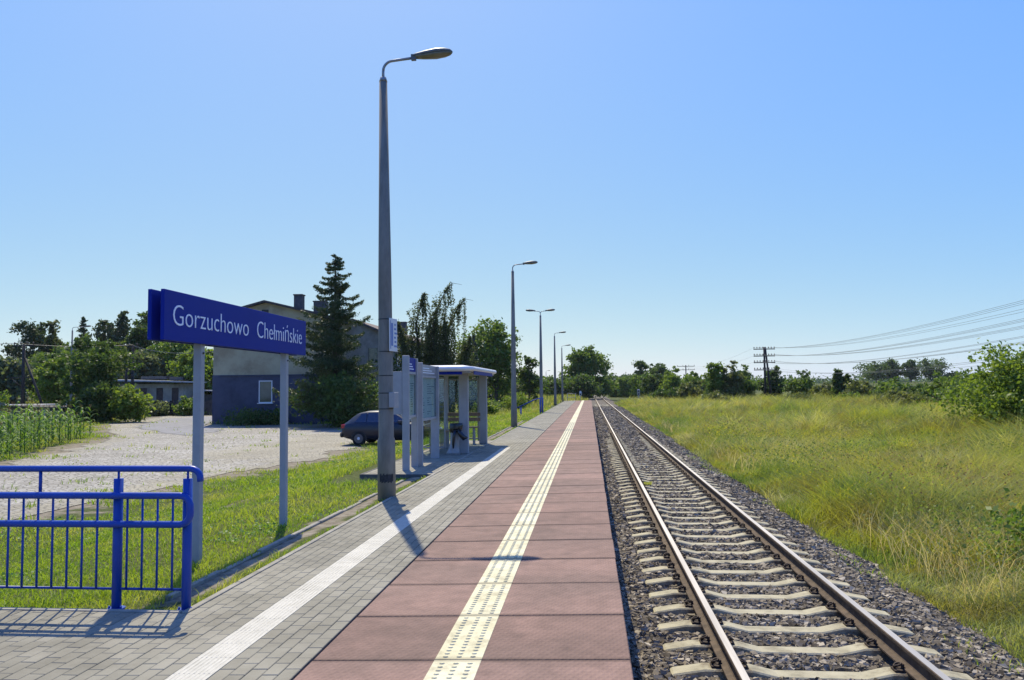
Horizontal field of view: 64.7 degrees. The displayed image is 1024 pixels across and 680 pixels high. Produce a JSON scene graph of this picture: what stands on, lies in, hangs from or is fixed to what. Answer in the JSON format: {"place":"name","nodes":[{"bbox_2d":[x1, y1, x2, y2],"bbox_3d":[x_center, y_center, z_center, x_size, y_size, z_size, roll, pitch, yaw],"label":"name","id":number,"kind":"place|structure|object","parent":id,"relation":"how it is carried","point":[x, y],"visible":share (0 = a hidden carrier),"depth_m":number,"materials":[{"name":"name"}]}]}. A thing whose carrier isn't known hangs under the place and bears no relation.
{"place":"outdoors","nodes":[
{"label":"outdoors","id":0,"kind":"place"},
{"bbox_2d":[0,382,1023,662],"bbox_3d":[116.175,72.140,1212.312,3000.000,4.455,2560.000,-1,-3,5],"label":"ground","id":1,"kind":"structure","parent":0,"point":[248,564],"depth_m":12.14,"materials":[{"name":"green plant"}]},
{"bbox_2d":[0,355,35,403],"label":"tree","id":2,"kind":"object","parent":1,"relation":"on","point":[10,366],"visible":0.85,"depth_m":88.85,"materials":[{"name":"green plant"}]},
{"bbox_2d":[0,318,50,402],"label":"pine tree","id":3,"kind":"object","parent":1,"relation":"on","point":[30,338],"visible":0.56,"depth_m":115.02,"materials":[{"name":"green plant"}]},
{"bbox_2d":[9,342,42,403],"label":"utility pole","id":4,"kind":"object","parent":1,"relation":"on","point":[23,377],"visible":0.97,"depth_m":74.48,"materials":[{"name":"brown wood"}]},
{"bbox_2d":[7,404,79,421],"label":"garden shed","id":5,"kind":"structure","parent":1,"relation":"on","point":[51,407],"depth_m":63.74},
{"bbox_2d":[17,350,76,405],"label":"broadleaf tree","id":6,"kind":"object","parent":1,"relation":"on","point":[49,377],"visible":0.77,"depth_m":79.59,"materials":[{"name":"green plant"}]},
{"bbox_2d":[29,319,65,401],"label":"birch tree","id":7,"kind":"object","parent":1,"relation":"on","point":[54,337],"visible":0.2,"depth_m":118.76,"materials":[{"name":"green plant"}]},
{"bbox_2d":[26,352,79,403],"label":"broadleaf tree","id":8,"kind":"object","parent":1,"relation":"on","point":[38,362],"visible":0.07,"depth_m":95.39,"materials":[{"name":"green plant"}]},
{"bbox_2d":[71,381,119,422],"bbox_3d":[-32.343,4.832,62.718,3.599,3.365,3.487,1,-4,-19],"label":"leafy bush","id":9,"kind":"object","parent":1,"relation":"on","point":[97,396],"visible":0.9,"depth_m":62.01,"materials":[{"name":"green plant"}]},
{"bbox_2d":[55,333,143,411],"bbox_3d":[-34.001,3.154,65.957,5.927,7.401,7.369,-1,-3,5],"label":"broadleaf tree","id":10,"kind":"object","parent":1,"relation":"on","point":[98,366],"visible":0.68,"depth_m":64.94,"materials":[{"name":"green plant"}]},
{"bbox_2d":[87,311,131,348],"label":"pine tree","id":11,"kind":"object","parent":1,"relation":"on","point":[120,331],"visible":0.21,"depth_m":122.14,"materials":[{"name":"green plant"}]},
{"bbox_2d":[106,383,155,421],"bbox_3d":[-30.102,4.981,63.549,4.494,3.212,3.836,-3,-4,36],"label":"leafy bush","id":12,"kind":"object","parent":1,"relation":"on","point":[129,403],"visible":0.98,"depth_m":62.90,"materials":[{"name":"green plant"}]},
{"bbox_2d":[121,310,159,353],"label":"broadleaf tree","id":13,"kind":"object","parent":1,"relation":"on","point":[133,338],"visible":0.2,"depth_m":120.52,"materials":[{"name":"green plant"}]},
{"bbox_2d":[110,347,173,383],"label":"broadleaf tree","id":14,"kind":"object","parent":1,"relation":"on","point":[152,366],"visible":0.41,"depth_m":99.97,"materials":[{"name":"green plant"}]},
{"bbox_2d":[146,399,175,415],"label":"ivy bush","id":15,"kind":"object","parent":1,"relation":"on","point":[162,408],"visible":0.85,"depth_m":78.40,"materials":[{"name":"green plant"}]},
{"bbox_2d":[114,376,210,401],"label":"outbuilding","id":16,"kind":"structure","parent":1,"relation":"on","point":[168,392],"depth_m":89.98,"materials":[{"name":"paint"}]},
{"bbox_2d":[142,342,212,383],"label":"broadleaf tree","id":17,"kind":"object","parent":1,"relation":"on","point":[174,349],"visible":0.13,"depth_m":102.36,"materials":[{"name":"green plant"}]},
{"bbox_2d":[0,416,366,519],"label":"cobbled yard","id":18,"kind":"structure","parent":1,"relation":"on","point":[321,440],"depth_m":29.39,"materials":[{"name":"stone"}]},
{"bbox_2d":[137,417,223,434],"bbox_3d":[-24.097,6.110,58.851,6.044,0.003,33.691,1,-4,-20],"label":"asphalt patch","id":19,"kind":"object","parent":18,"relation":"on","point":[184,424],"visible":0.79,"depth_m":54.81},
{"bbox_2d":[212,294,436,423],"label":"station building","id":20,"kind":"structure","parent":18,"relation":"on","point":[247,379],"depth_m":58.03,"materials":[{"name":"grey paint"}]},
{"bbox_2d":[257,380,272,403],"bbox_3d":[-17.621,3.727,57.717,1.160,1.660,0.140,-1,-3,5],"label":"window","id":21,"kind":"structure","parent":20,"relation":"in","point":[265,387],"depth_m":57.76,"materials":[{"name":"white glass"}]},
{"bbox_2d":[164,346,212,394],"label":"broadleaf tree","id":22,"kind":"object","parent":1,"relation":"on","point":[184,366],"visible":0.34,"depth_m":94.10,"materials":[{"name":"green plant"}]},
{"bbox_2d":[171,395,206,415],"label":"ivy bush","id":23,"kind":"object","parent":1,"relation":"on","point":[186,407],"visible":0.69,"depth_m":78.24,"materials":[{"name":"green plant"}]},
{"bbox_2d":[147,289,305,563],"bbox_3d":[-3.337,1.206,9.970,0.178,3.205,4.040,-1,-3,5],"label":"station sign","id":24,"kind":"object","parent":1,"relation":"on","point":[199,323],"visible":0.98,"depth_m":9.01,"materials":[{"name":"blue metal"}]},
{"bbox_2d":[204,404,279,425],"bbox_3d":[-18.123,5.198,56.085,5.386,1.532,5.329,-1,-3,5],"label":"leafy bush","id":25,"kind":"object","parent":1,"relation":"on","point":[249,417],"visible":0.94,"depth_m":55.35,"materials":[{"name":"green plant"}]},
{"bbox_2d":[0,425,502,592],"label":"clover","id":26,"kind":"object","parent":1,"relation":"on","point":[211,526],"visible":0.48,"depth_m":12.83,"materials":[{"name":"green plant"}]},
{"bbox_2d":[25,393,588,428],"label":"rough meadow","id":27,"kind":"structure","parent":1,"relation":"on","point":[548,400],"depth_m":91.16,"materials":[{"name":"green plant"}]},
{"bbox_2d":[271,254,378,425],"bbox_3d":[-11.091,0.086,53.465,8.152,11.771,7.705,-3,-4,36],"label":"spruce tree","id":28,"kind":"object","parent":1,"relation":"on","point":[328,339],"visible":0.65,"depth_m":52.83,"materials":[{"name":"green plant"}]},
{"bbox_2d":[274,363,378,427],"bbox_3d":[-10.887,3.550,51.368,6.847,4.109,5.827,-2,-4,20],"label":"ivy bush","id":29,"kind":"object","parent":1,"relation":"on","point":[338,394],"visible":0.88,"depth_m":50.38,"materials":[{"name":"green plant"}]},
{"bbox_2d":[165,421,521,600],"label":"old edging kerb","id":30,"kind":"structure","parent":1,"relation":"on","point":[198,582],"depth_m":9.35,"materials":[{"name":"concrete"}]},
{"bbox_2d":[340,410,442,445],"bbox_3d":[-5.153,3.770,34.982,4.240,1.480,2.040,-1,-3,8],"label":"parked car","id":31,"kind":"object","parent":1,"relation":"on","point":[362,428],"visible":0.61,"depth_m":34.27,"materials":[{"name":"black paint"}]},
{"bbox_2d":[377,48,452,500],"bbox_3d":[-1.613,-1.057,13.512,1.352,7.783,0.319,-1,-3,5],"label":"street lamp","id":32,"kind":"object","parent":1,"relation":"on","point":[387,347],"visible":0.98,"depth_m":13.45,"materials":[{"name":"metal"}]},
{"bbox_2d":[394,282,478,417],"bbox_3d":[-6.001,0.902,63.012,7.257,11.067,4.002,-1,-3,5],"label":"weeping birch","id":33,"kind":"object","parent":1,"relation":"on","point":[441,355],"visible":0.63,"depth_m":62.73,"materials":[{"name":"green plant"}]},
{"bbox_2d":[450,316,525,404],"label":"broadleaf tree","id":34,"kind":"object","parent":1,"relation":"on","point":[494,351],"visible":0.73,"depth_m":101.33,"materials":[{"name":"green plant"}]},
{"bbox_2d":[18,369,963,397],"bbox_3d":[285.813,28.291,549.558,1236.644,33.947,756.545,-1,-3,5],"label":"distant wood","id":35,"kind":"object","parent":1,"relation":"on","point":[827,379],"visible":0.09,"depth_m":796.88,"materials":[{"name":"green plant"}]},
{"bbox_2d":[498,391,531,409],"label":"leafy bush","id":36,"kind":"object","parent":1,"relation":"on","point":[519,397],"visible":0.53,"depth_m":73.94,"materials":[{"name":"green plant"}]},
{"bbox_2d":[511,261,537,426],"bbox_3d":[0.586,0.259,38.168,1.352,8.053,0.304,-1,-3,5],"label":"street lamp","id":37,"kind":"object","parent":1,"relation":"on","point":[513,389],"visible":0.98,"depth_m":38.10,"materials":[{"name":"metal"}]},
{"bbox_2d":[516,355,546,401],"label":"broadleaf tree","id":38,"kind":"object","parent":1,"relation":"on","point":[529,387],"visible":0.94,"depth_m":103.89,"materials":[{"name":"green plant"}]},
{"bbox_2d":[526,309,554,411],"bbox_3d":[2.115,1.615,59.074,2.160,7.803,0.304,-1,-3,5],"label":"street lamp","id":39,"kind":"object","parent":1,"relation":"on","point":[540,360],"visible":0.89,"depth_m":59.03,"materials":[{"name":"metal"}]},
{"bbox_2d":[543,375,571,395],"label":"distant bush","id":40,"kind":"object","parent":1,"relation":"on","point":[550,384],"visible":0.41,"depth_m":163.11,"materials":[{"name":"green plant"}]},
{"bbox_2d":[557,372,603,398],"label":"distant bush","id":41,"kind":"object","parent":1,"relation":"on","point":[584,385],"visible":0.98,"depth_m":157.61,"materials":[{"name":"green plant"}]},
{"bbox_2d":[559,345,613,395],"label":"broadleaf tree","id":42,"kind":"object","parent":1,"relation":"on","point":[588,360],"visible":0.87,"depth_m":169.86,"materials":[{"name":"green plant"}]},
{"bbox_2d":[594,376,619,397],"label":"distant bush","id":43,"kind":"object","parent":1,"relation":"on","point":[607,386],"visible":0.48,"depth_m":172.17,"materials":[{"name":"green plant"}]},
{"bbox_2d":[615,376,636,397],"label":"tree","id":44,"kind":"object","parent":1,"relation":"on","point":[625,387],"visible":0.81,"depth_m":211.70,"materials":[{"name":"green plant"}]},
{"bbox_2d":[639,373,663,395],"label":"tree","id":45,"kind":"object","parent":1,"relation":"on","point":[651,384],"visible":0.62,"depth_m":149.40,"materials":[{"name":"green plant"}]},
{"bbox_2d":[646,386,682,399],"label":"treeline bush","id":46,"kind":"object","parent":1,"relation":"on","point":[671,392],"visible":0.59,"depth_m":116.90,"materials":[{"name":"green plant"}]},
{"bbox_2d":[656,366,682,390],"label":"treeline tree","id":47,"kind":"object","parent":1,"relation":"on","point":[670,380],"visible":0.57,"depth_m":146.70,"materials":[{"name":"green plant"}]},
{"bbox_2d":[674,381,705,398],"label":"treeline bush","id":48,"kind":"object","parent":1,"relation":"on","point":[686,388],"visible":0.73,"depth_m":118.91,"materials":[{"name":"green plant"}]},
{"bbox_2d":[700,361,727,396],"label":"tree","id":49,"kind":"object","parent":1,"relation":"on","point":[713,380],"visible":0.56,"depth_m":109.07,"materials":[{"name":"green plant"}]},
{"bbox_2d":[720,360,746,397],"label":"tree","id":50,"kind":"object","parent":1,"relation":"on","point":[734,378],"visible":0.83,"depth_m":108.83,"materials":[{"name":"green plant"}]},
{"bbox_2d":[735,368,760,397],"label":"treeline bush","id":51,"kind":"object","parent":1,"relation":"on","point":[750,387],"visible":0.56,"depth_m":109.28,"materials":[{"name":"green plant"}]},
{"bbox_2d":[753,347,774,396],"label":"telegraph pole","id":52,"kind":"object","parent":1,"relation":"on","point":[764,349],"visible":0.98,"depth_m":116.42,"materials":[{"name":"brown wood"}]},
{"bbox_2d":[754,365,786,395],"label":"tree","id":53,"kind":"object","parent":1,"relation":"on","point":[775,381],"visible":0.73,"depth_m":119.81,"materials":[{"name":"green plant"}]},
{"bbox_2d":[778,370,818,394],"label":"treeline bush","id":54,"kind":"object","parent":1,"relation":"on","point":[794,386],"visible":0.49,"depth_m":109.83,"materials":[{"name":"green plant"}]},
{"bbox_2d":[590,395,1023,679],"bbox_3d":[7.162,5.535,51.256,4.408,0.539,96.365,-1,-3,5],"label":"ballast","id":55,"kind":"structure","parent":1,"relation":"on","point":[928,625],"depth_m":9.65,"materials":[{"name":"gravel"}]},
{"bbox_2d":[625,506,755,513],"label":"concrete sleeper","id":56,"kind":"object","parent":55,"relation":"on","point":[644,510],"visible":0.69,"depth_m":15.74,"materials":[{"name":"concrete"}]},
{"bbox_2d":[626,511,759,518],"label":"concrete sleeper","id":57,"kind":"object","parent":55,"relation":"on","point":[646,515],"visible":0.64,"depth_m":15.12,"materials":[{"name":"grey concrete"}]},
{"bbox_2d":[628,517,768,525],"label":"concrete sleeper","id":58,"kind":"object","parent":55,"relation":"on","point":[728,522],"visible":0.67,"depth_m":14.48,"materials":[{"name":"grey concrete"}]},
{"bbox_2d":[630,522,776,531],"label":"concrete sleeper","id":59,"kind":"object","parent":55,"relation":"on","point":[651,527],"visible":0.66,"depth_m":13.82,"materials":[{"name":"grey concrete"}]},
{"bbox_2d":[632,529,785,538],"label":"concrete sleeper","id":60,"kind":"object","parent":55,"relation":"on","point":[746,534],"visible":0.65,"depth_m":13.22,"materials":[{"name":"grey concrete"}]},
{"bbox_2d":[634,536,797,546],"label":"concrete sleeper","id":61,"kind":"object","parent":55,"relation":"on","point":[658,541],"visible":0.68,"depth_m":12.57,"materials":[{"name":"grey concrete"}]},
{"bbox_2d":[637,544,808,554],"bbox_3d":[3.111,3.157,11.952,2.500,0.264,0.260,-1,-3,6],"label":"concrete sleeper","id":62,"kind":"object","parent":55,"relation":"on","point":[764,550],"visible":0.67,"depth_m":11.94,"materials":[{"name":"grey concrete"}]},
{"bbox_2d":[639,552,821,565],"bbox_3d":[3.046,3.119,11.331,2.500,0.264,0.260,-1,-3,5],"label":"concrete sleeper","id":63,"kind":"object","parent":55,"relation":"on","point":[666,559],"visible":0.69,"depth_m":11.31,"materials":[{"name":"grey concrete"}]},
{"bbox_2d":[641,562,834,576],"bbox_3d":[2.984,3.082,10.703,2.500,0.264,0.260,-1,-3,5],"label":"concrete sleeper","id":64,"kind":"object","parent":55,"relation":"on","point":[785,569],"visible":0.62,"depth_m":10.67,"materials":[{"name":"grey concrete"}]},
{"bbox_2d":[645,573,850,589],"bbox_3d":[2.924,3.044,10.064,2.500,0.264,0.260,-1,-3,6],"label":"concrete sleeper","id":65,"kind":"object","parent":55,"relation":"on","point":[792,582],"visible":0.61,"depth_m":10.04,"materials":[{"name":"grey concrete"}]},
{"bbox_2d":[649,585,870,603],"bbox_3d":[2.862,3.005,9.429,2.500,0.264,0.260,-1,-3,5],"label":"concrete sleeper","id":66,"kind":"object","parent":55,"relation":"on","point":[679,592],"visible":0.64,"depth_m":9.41,"materials":[{"name":"grey concrete"}]},
{"bbox_2d":[653,599,890,619],"bbox_3d":[2.806,2.970,8.789,2.500,0.264,0.260,-1,-3,6],"label":"concrete sleeper","id":67,"kind":"object","parent":55,"relation":"on","point":[686,607],"visible":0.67,"depth_m":8.77,"materials":[{"name":"grey concrete"}]},
{"bbox_2d":[657,615,913,638],"bbox_3d":[2.736,2.928,8.150,2.500,0.264,0.260,-1,-3,5],"label":"concrete sleeper","id":68,"kind":"object","parent":55,"relation":"on","point":[845,627],"visible":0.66,"depth_m":8.12,"materials":[{"name":"grey concrete"}]},
{"bbox_2d":[663,635,943,659],"bbox_3d":[2.675,2.894,7.515,2.500,0.264,0.260,-1,-3,6],"label":"concrete sleeper","id":69,"kind":"object","parent":55,"relation":"on","point":[869,647],"visible":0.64,"depth_m":7.49,"materials":[{"name":"grey concrete"}]},
{"bbox_2d":[670,657,973,679],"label":"concrete sleeper","id":70,"kind":"object","parent":55,"relation":"on","point":[893,672],"visible":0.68,"depth_m":6.87,"materials":[{"name":"grey concrete"}]},
{"bbox_2d":[594,397,749,679],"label":"rail","id":71,"kind":"object","parent":70,"relation":"on","point":[732,667],"visible":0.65,"depth_m":8.90,"materials":[{"name":"metal"}]},
{"bbox_2d":[601,397,951,679],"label":"rail","id":72,"kind":"object","parent":70,"relation":"on","point":[894,647],"visible":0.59,"depth_m":8.86,"materials":[{"name":"metal"}]},
{"bbox_2d":[638,421,1023,673],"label":"ballast weeds","id":73,"kind":"object","parent":55,"relation":"on","point":[647,483],"visible":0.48,"depth_m":10.38,"materials":[{"name":"green plant"}]},
{"bbox_2d":[613,390,1023,662],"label":"tall grass","id":74,"kind":"structure","parent":1,"relation":"on","point":[800,501],"depth_m":18.97,"materials":[{"name":"green plant"}]},
{"bbox_2d":[633,401,1023,601],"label":"leafy weeds","id":75,"kind":"object","parent":1,"relation":"on","point":[958,523],"visible":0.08,"depth_m":16.05,"materials":[{"name":"green plant"}]},
{"bbox_2d":[830,368,844,396],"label":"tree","id":76,"kind":"object","parent":1,"relation":"on","point":[837,381],"visible":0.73,"depth_m":99.21,"materials":[{"name":"green plant"}]},
{"bbox_2d":[678,400,1023,503],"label":"flowering weeds","id":77,"kind":"object","parent":1,"relation":"on","point":[838,434],"visible":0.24,"depth_m":24.50,"materials":[{"name":"green plant"}]},
{"bbox_2d":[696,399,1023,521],"bbox_3d":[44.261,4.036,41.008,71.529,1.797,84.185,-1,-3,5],"label":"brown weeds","id":78,"kind":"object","parent":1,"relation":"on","point":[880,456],"visible":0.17,"depth_m":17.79,"materials":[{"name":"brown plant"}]},
{"bbox_2d":[841,377,879,395],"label":"treeline bush","id":79,"kind":"object","parent":1,"relation":"on","point":[854,386],"visible":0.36,"depth_m":94.75,"materials":[{"name":"green plant"}]},
{"bbox_2d":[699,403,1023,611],"bbox_3d":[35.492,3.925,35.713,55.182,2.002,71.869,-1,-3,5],"label":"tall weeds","id":80,"kind":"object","parent":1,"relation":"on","point":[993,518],"visible":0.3,"depth_m":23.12,"materials":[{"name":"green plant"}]},
{"bbox_2d":[853,360,891,382],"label":"tree","id":81,"kind":"object","parent":1,"relation":"on","point":[876,369],"visible":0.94,"depth_m":334.82,"materials":[{"name":"green plant"}]},
{"bbox_2d":[868,376,914,395],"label":"treeline bush","id":82,"kind":"object","parent":1,"relation":"on","point":[883,386],"visible":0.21,"depth_m":90.82,"materials":[{"name":"green plant"}]},
{"bbox_2d":[880,357,904,380],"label":"tree","id":83,"kind":"object","parent":1,"relation":"on","point":[892,364],"visible":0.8,"depth_m":336.50,"materials":[{"name":"green plant"}]},
{"bbox_2d":[874,387,938,405],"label":"treeline bush","id":84,"kind":"object","parent":1,"relation":"on","point":[905,396],"visible":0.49,"depth_m":75.68,"materials":[{"name":"green plant"}]},
{"bbox_2d":[899,359,920,381],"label":"tree","id":85,"kind":"object","parent":1,"relation":"on","point":[911,375],"visible":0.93,"depth_m":334.28,"materials":[{"name":"green plant"}]},
{"bbox_2d":[917,357,951,381],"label":"tree","id":86,"kind":"object","parent":1,"relation":"on","point":[927,371],"visible":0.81,"depth_m":334.89,"materials":[{"name":"green plant"}]},
{"bbox_2d":[917,370,959,403],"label":"treeline bush","id":87,"kind":"object","parent":1,"relation":"on","point":[938,380],"visible":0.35,"depth_m":78.66,"materials":[{"name":"green plant"}]},
{"bbox_2d":[932,367,1004,404],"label":"treeline bush","id":88,"kind":"object","parent":1,"relation":"on","point":[965,374],"visible":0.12,"depth_m":71.86,"materials":[{"name":"green plant"}]},
{"bbox_2d":[916,337,1023,429],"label":"roadside bush","id":89,"kind":"object","parent":1,"relation":"on","point":[1009,397],"visible":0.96,"depth_m":34.60,"materials":[{"name":"green plant"}]},
{"bbox_2d":[952,488,1023,563],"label":"bramble bush","id":90,"kind":"object","parent":1,"relation":"on","point":[1016,516],"visible":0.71,"depth_m":11.74,"materials":[{"name":"green plant"}]},
{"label":"platform base","id":91,"kind":"structure","parent":1,"relation":"on","visible":0},
{"bbox_2d":[0,402,562,613],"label":"paving kerb","id":92,"kind":"structure","parent":91,"relation":"on","point":[223,591],"depth_m":7.32,"materials":[{"name":"concrete"}]},
{"bbox_2d":[0,465,203,610],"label":"blue railing","id":93,"kind":"object","parent":92,"relation":"on","point":[118,495],"visible":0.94,"depth_m":6.64,"materials":[{"name":"metal"}]},
{"bbox_2d":[0,401,574,679],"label":"platform paving","id":94,"kind":"structure","parent":91,"relation":"on","point":[55,645],"depth_m":6.32,"materials":[{"name":"grey concrete"}]},
{"bbox_2d":[165,447,509,679],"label":"guide strip","id":95,"kind":"object","parent":94,"relation":"on","point":[496,456],"visible":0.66,"depth_m":6.75,"materials":[{"name":"white concrete"}]},
{"bbox_2d":[167,448,507,679],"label":"guide strip ribs","id":96,"kind":"object","parent":95,"relation":"on","point":[295,610],"visible":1,"depth_m":6.78,"materials":[{"name":"white concrete"}]},
{"bbox_2d":[446,423,467,454],"bbox_3d":[-1.475,2.657,21.689,0.635,0.845,0.388,-3,-4,39],"label":"litter bin","id":97,"kind":"object","parent":94,"relation":"on","point":[456,432],"visible":1,"depth_m":21.63,"materials":[{"name":"metal"}]},
{"bbox_2d":[423,365,495,453],"bbox_3d":[-1.649,1.978,23.740,1.870,2.450,5.600,-1,-3,5],"label":"waiting shelter","id":98,"kind":"object","parent":94,"relation":"on","point":[463,372],"visible":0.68,"depth_m":22.60,"materials":[{"name":"white"}]},
{"bbox_2d":[294,400,633,679],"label":"platform slabs","id":99,"kind":"structure","parent":91,"relation":"on","point":[561,616],"depth_m":6.69,"materials":[{"name":"red concrete"}]},
{"bbox_2d":[423,400,583,679],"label":"tactile strip","id":100,"kind":"object","parent":99,"relation":"on","point":[462,661],"visible":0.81,"depth_m":6.54,"materials":[{"name":"beige concrete"}]},
{"bbox_2d":[431,422,574,678],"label":"tactile studs","id":101,"kind":"object","parent":100,"relation":"on","point":[493,585],"visible":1,"depth_m":7.23,"materials":[{"name":"beige concrete"}]},
{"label":"shelter pad base","id":102,"kind":"structure","parent":1,"relation":"on","visible":0},
{"bbox_2d":[360,440,449,480],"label":"shelter pad kerb","id":103,"kind":"structure","parent":102,"relation":"on","point":[372,477],"depth_m":16.81,"materials":[{"name":"concrete"}]},
{"bbox_2d":[393,355,417,470],"bbox_3d":[-2.467,1.645,18.112,0.535,2.560,0.960,-1,-3,5],"label":"notice cabinet","id":104,"kind":"object","parent":102,"relation":"on","point":[405,383],"visible":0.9,"depth_m":17.69,"materials":[{"name":"white metal"}]},
{"bbox_2d":[418,362,438,465],"bbox_3d":[-2.076,1.799,19.751,0.210,2.440,2.110,-1,-3,5],"label":"notice cabinet","id":105,"kind":"object","parent":102,"relation":"on","point":[428,392],"visible":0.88,"depth_m":19.96,"materials":[{"name":"metal"}]},
{"bbox_2d":[0,0,1023,385],"label":"sky","id":106,"kind":"structure","parent":0,"point":[699,183],"materials":[{"name":"blue"}]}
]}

